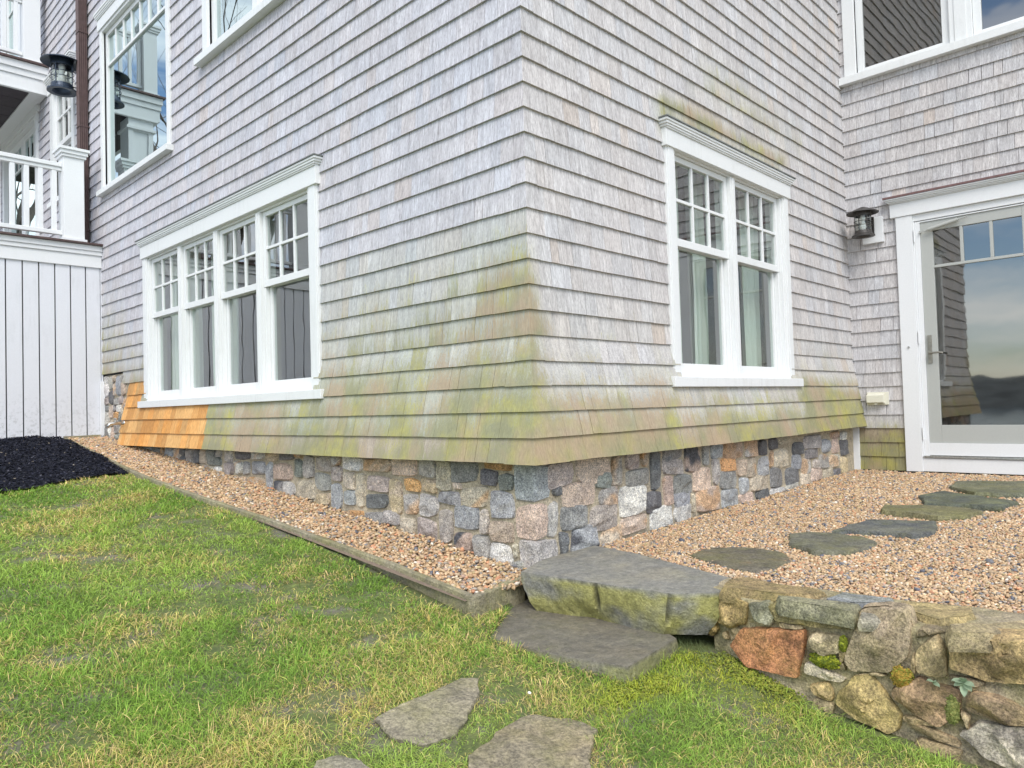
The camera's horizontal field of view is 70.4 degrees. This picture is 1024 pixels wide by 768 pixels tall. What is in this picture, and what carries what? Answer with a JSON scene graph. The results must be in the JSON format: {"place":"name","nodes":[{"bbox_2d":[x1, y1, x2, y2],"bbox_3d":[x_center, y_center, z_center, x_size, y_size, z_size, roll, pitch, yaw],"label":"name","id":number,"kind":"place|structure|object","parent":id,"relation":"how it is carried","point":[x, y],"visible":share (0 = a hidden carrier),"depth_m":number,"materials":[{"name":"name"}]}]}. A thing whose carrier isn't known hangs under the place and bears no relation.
{"place":"outdoors","nodes":[
{"label":"outdoors","id":0,"kind":"place"},
{"bbox_2d":[0,473,982,767],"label":"lawn ground","id":1,"kind":"structure","parent":0,"point":[340,609],"depth_m":2.62,"materials":[{"name":"plant"}]},
{"bbox_2d":[0,144,102,439],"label":"deck","id":2,"kind":"structure","parent":1,"relation":"on","point":[51,363],"depth_m":7.75,"materials":[{"name":"white paint"}]},
{"bbox_2d":[0,0,48,145],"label":"deck","id":3,"kind":"structure","parent":2,"relation":"on","point":[23,90],"depth_m":9.51,"materials":[{"name":"white paint"}]},
{"bbox_2d":[0,435,128,490],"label":"mulch","id":4,"kind":"object","parent":1,"relation":"on","point":[9,489],"visible":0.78,"depth_m":6.03,"materials":[{"name":"black wood"}]},
{"bbox_2d":[63,435,524,617],"bbox_3d":[-2.370,0.828,5.596,6.491,0.812,0.539,-3,-2,44],"label":"garden edging","id":5,"kind":"object","parent":1,"relation":"on","point":[480,602],"visible":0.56,"depth_m":3.54,"materials":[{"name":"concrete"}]},
{"bbox_2d":[68,435,526,600],"bbox_3d":[-2.356,0.766,5.619,6.469,0.675,0.544,-3,-2,44],"label":"gravel strip","id":6,"kind":"object","parent":1,"relation":"on","point":[401,547],"visible":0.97,"depth_m":4.50,"materials":[{"name":"beige gravel"}]},
{"bbox_2d":[313,755,368,767],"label":"lawn flagstone","id":7,"kind":"object","parent":1,"relation":"on","point":[338,761],"visible":1,"depth_m":1.98,"materials":[{"name":"grey stone"}]},
{"bbox_2d":[375,678,479,748],"bbox_3d":[-0.208,1.067,2.336,0.260,0.080,0.457,-3,-2,44],"label":"lawn flagstone","id":8,"kind":"object","parent":1,"relation":"on","point":[439,714],"visible":0.94,"depth_m":2.28,"materials":[{"name":"grey stone"}]},
{"bbox_2d":[0,0,1023,598],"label":"shingled house","id":9,"kind":"structure","parent":1,"relation":"on","point":[460,292],"depth_m":5.26,"materials":[{"name":"grey wood"}]},
{"bbox_2d":[0,0,19,56],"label":"door","id":10,"kind":"structure","parent":9,"relation":"in","point":[9,5],"depth_m":11.26,"materials":[{"name":"white paint"}]},
{"bbox_2d":[0,104,39,235],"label":"door","id":11,"kind":"structure","parent":9,"relation":"in","point":[23,141],"depth_m":10.62,"materials":[{"name":"white paint"}]},
{"bbox_2d":[40,54,76,97],"bbox_3d":[-5.225,-3.603,8.433,0.430,0.430,0.430,-3,-2,44],"label":"wall lantern","id":12,"kind":"object","parent":9,"relation":"attached to","point":[61,86],"depth_m":8.40,"materials":[{"name":"black metal"}]},
{"bbox_2d":[43,50,75,208],"bbox_3d":[-5.652,-3.149,9.152,1.150,1.690,0.165,-3,-2,44],"label":"window","id":13,"kind":"structure","parent":9,"relation":"in","point":[56,117],"depth_m":9.34,"materials":[{"name":"white paint"}]},
{"bbox_2d":[75,0,90,241],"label":"downspout","id":14,"kind":"object","parent":9,"relation":"attached to","point":[81,34],"visible":0.6,"depth_m":8.37,"materials":[{"name":"brown metal"}]},
{"bbox_2d":[106,418,124,427],"bbox_3d":[-4.025,0.397,7.374,0.085,0.103,0.180,-3,-2,44],"label":"hose tap","id":15,"kind":"object","parent":9,"relation":"attached to","point":[115,423],"visible":1,"depth_m":7.36,"materials":[{"name":"metal"}]},
{"bbox_2d":[93,0,173,197],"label":"window","id":16,"kind":"structure","parent":9,"relation":"in","point":[135,37],"depth_m":7.52,"materials":[{"name":"white paint"}]},
{"bbox_2d":[171,246,203,389],"bbox_3d":[-3.152,-0.448,7.048,0.700,1.700,0.075,-3,-2,44],"label":"curtain","id":17,"kind":"object","parent":9,"relation":"hanging from","point":[175,354],"visible":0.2,"depth_m":7.16,"materials":[{"name":"fabric"}]},
{"bbox_2d":[211,230,239,385],"bbox_3d":[-2.551,-0.481,6.497,0.530,1.700,0.075,-3,-2,44],"label":"curtain","id":18,"kind":"object","parent":9,"relation":"hanging from","point":[236,342],"visible":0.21,"depth_m":6.38,"materials":[{"name":"fabric"}]},
{"bbox_2d":[134,153,324,407],"bbox_3d":[-2.443,-0.658,6.080,3.361,1.652,0.192,-3,-2,44],"label":"window","id":19,"kind":"structure","parent":9,"relation":"in","point":[258,202],"depth_m":5.94,"materials":[{"name":"white paint"}]},
{"bbox_2d":[193,0,284,67],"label":"window","id":20,"kind":"structure","parent":9,"relation":"in","point":[223,21],"depth_m":5.98,"materials":[{"name":"white paint"}]},
{"bbox_2d":[675,165,682,362],"bbox_3d":[1.036,-0.657,4.945,0.076,1.750,0.380,-3,-2,44],"label":"curtain","id":21,"kind":"object","parent":9,"relation":"hanging from","point":[678,237],"visible":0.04,"depth_m":5.06,"materials":[{"name":"fabric"}]},
{"bbox_2d":[684,172,708,363],"bbox_3d":[1.361,-0.656,5.311,0.076,1.750,0.240,-3,-2,44],"label":"curtain","id":22,"kind":"object","parent":9,"relation":"hanging from","point":[697,293],"visible":0.76,"depth_m":5.28,"materials":[{"name":"fabric"}]},
{"bbox_2d":[658,114,803,386],"bbox_3d":[1.586,-0.822,5.228,0.192,1.689,1.941,-3,-2,44],"label":"window","id":23,"kind":"structure","parent":9,"relation":"in","point":[685,146],"depth_m":5.18,"materials":[{"name":"white paint"}]},
{"bbox_2d":[737,191,761,366],"bbox_3d":[1.910,-0.655,5.852,0.074,1.750,0.300,-3,-2,44],"label":"curtain","id":24,"kind":"object","parent":9,"relation":"hanging from","point":[750,321],"visible":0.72,"depth_m":5.86,"materials":[{"name":"fabric"}]},
{"bbox_2d":[846,207,878,238],"bbox_3d":[3.193,-1.474,6.606,0.270,0.270,0.284,-3,-2,44],"label":"wall lantern","id":25,"kind":"object","parent":9,"relation":"attached to","point":[866,229],"depth_m":6.58,"materials":[{"name":"brown metal"}]},
{"bbox_2d":[866,392,888,404],"bbox_3d":[3.348,0.133,6.660,0.185,0.116,0.078,-3,-2,44],"label":"vent cover","id":26,"kind":"object","parent":9,"relation":"attached to","point":[877,398],"visible":1,"depth_m":6.63,"materials":[{"name":"beige plastic"}]},
{"bbox_2d":[839,0,1023,87],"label":"window","id":27,"kind":"structure","parent":9,"relation":"in","point":[962,27],"depth_m":6.34,"materials":[{"name":"white paint"}]},
{"bbox_2d":[882,169,1023,474],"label":"door","id":28,"kind":"structure","parent":9,"relation":"in","point":[917,214],"depth_m":6.36,"materials":[{"name":"white paint"}]},
{"bbox_2d":[468,714,597,767],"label":"lawn flagstone","id":29,"kind":"object","parent":1,"relation":"on","point":[534,741],"visible":0.99,"depth_m":2.13,"materials":[{"name":"grey stone"}]},
{"bbox_2d":[489,599,678,684],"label":"step slab","id":30,"kind":"structure","parent":1,"relation":"on","point":[623,652],"depth_m":2.89,"materials":[{"name":"grey stone"}]},
{"bbox_2d":[521,546,728,634],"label":"step slab","id":31,"kind":"structure","parent":1,"relation":"on","point":[635,591],"depth_m":3.15,"materials":[{"name":"grey stone"}]},
{"bbox_2d":[594,650,806,708],"bbox_3d":[0.651,1.107,2.681,0.836,0.104,0.378,-1,-2,-16],"label":"ground moss","id":32,"kind":"object","parent":1,"relation":"on","point":[734,666],"visible":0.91,"depth_m":2.66,"materials":[{"name":"green plant"}]},
{"bbox_2d":[674,635,730,665],"bbox_3d":[0.720,1.046,2.893,0.280,0.077,0.228,-3,-2,34],"label":"weed tuft","id":33,"kind":"object","parent":1,"relation":"on","point":[719,653],"visible":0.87,"depth_m":2.88,"materials":[{"name":"green plant"}]},
{"bbox_2d":[709,577,1023,767],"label":"retaining wall","id":34,"kind":"structure","parent":1,"relation":"on","point":[876,662],"depth_m":2.44,"materials":[{"name":"stone"}]},
{"bbox_2d":[926,677,974,696],"bbox_3d":[1.364,0.931,2.258,0.134,0.057,0.030,-3,-2,44],"label":"weed","id":35,"kind":"object","parent":34,"relation":"attached to","point":[964,684],"visible":1,"depth_m":2.23,"materials":[{"name":"green plant"}]},
{"bbox_2d":[599,472,1023,636],"bbox_3d":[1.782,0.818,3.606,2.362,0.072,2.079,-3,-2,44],"label":"gravel","id":36,"kind":"structure","parent":0,"point":[1002,537],"depth_m":3.49,"materials":[{"name":"beige gravel"}]},
{"bbox_2d":[690,547,792,573],"bbox_3d":[1.107,0.861,3.531,0.500,0.048,0.492,-3,-2,44],"label":"stepping stone","id":37,"kind":"object","parent":36,"relation":"on","point":[751,560],"visible":0.75,"depth_m":3.50,"materials":[{"name":"grey stone"}]},
{"bbox_2d":[788,532,878,556],"bbox_3d":[1.622,0.840,3.776,0.462,0.054,0.552,-3,-2,44],"label":"stepping stone","id":38,"kind":"object","parent":36,"relation":"on","point":[818,543],"visible":0.84,"depth_m":3.71,"materials":[{"name":"grey stone"}]},
{"bbox_2d":[832,519,937,538],"bbox_3d":[2.127,0.820,4.059,0.453,0.061,0.627,-3,-2,44],"label":"stepping stone","id":39,"kind":"object","parent":36,"relation":"on","point":[909,529],"visible":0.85,"depth_m":3.98,"materials":[{"name":"grey stone"}]},
{"bbox_2d":[880,504,983,520],"bbox_3d":[2.546,0.799,4.457,0.557,0.063,0.469,-3,-2,44],"label":"stepping stone","id":40,"kind":"object","parent":36,"relation":"on","point":[935,513],"visible":0.85,"depth_m":4.38,"materials":[{"name":"grey stone"}]},
{"bbox_2d":[918,491,1018,512],"bbox_3d":[3.024,0.782,4.838,0.593,0.052,0.756,-3,-2,44],"label":"stepping stone","id":41,"kind":"object","parent":36,"relation":"on","point":[953,499],"visible":0.85,"depth_m":4.69,"materials":[{"name":"grey stone"}]},
{"bbox_2d":[949,480,1023,497],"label":"stepping stone","id":42,"kind":"object","parent":36,"relation":"on","point":[999,489],"visible":0.86,"depth_m":5.20,"materials":[{"name":"grey stone"}]},
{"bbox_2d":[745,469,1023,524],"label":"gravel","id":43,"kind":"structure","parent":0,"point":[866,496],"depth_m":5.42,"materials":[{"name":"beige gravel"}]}
]}

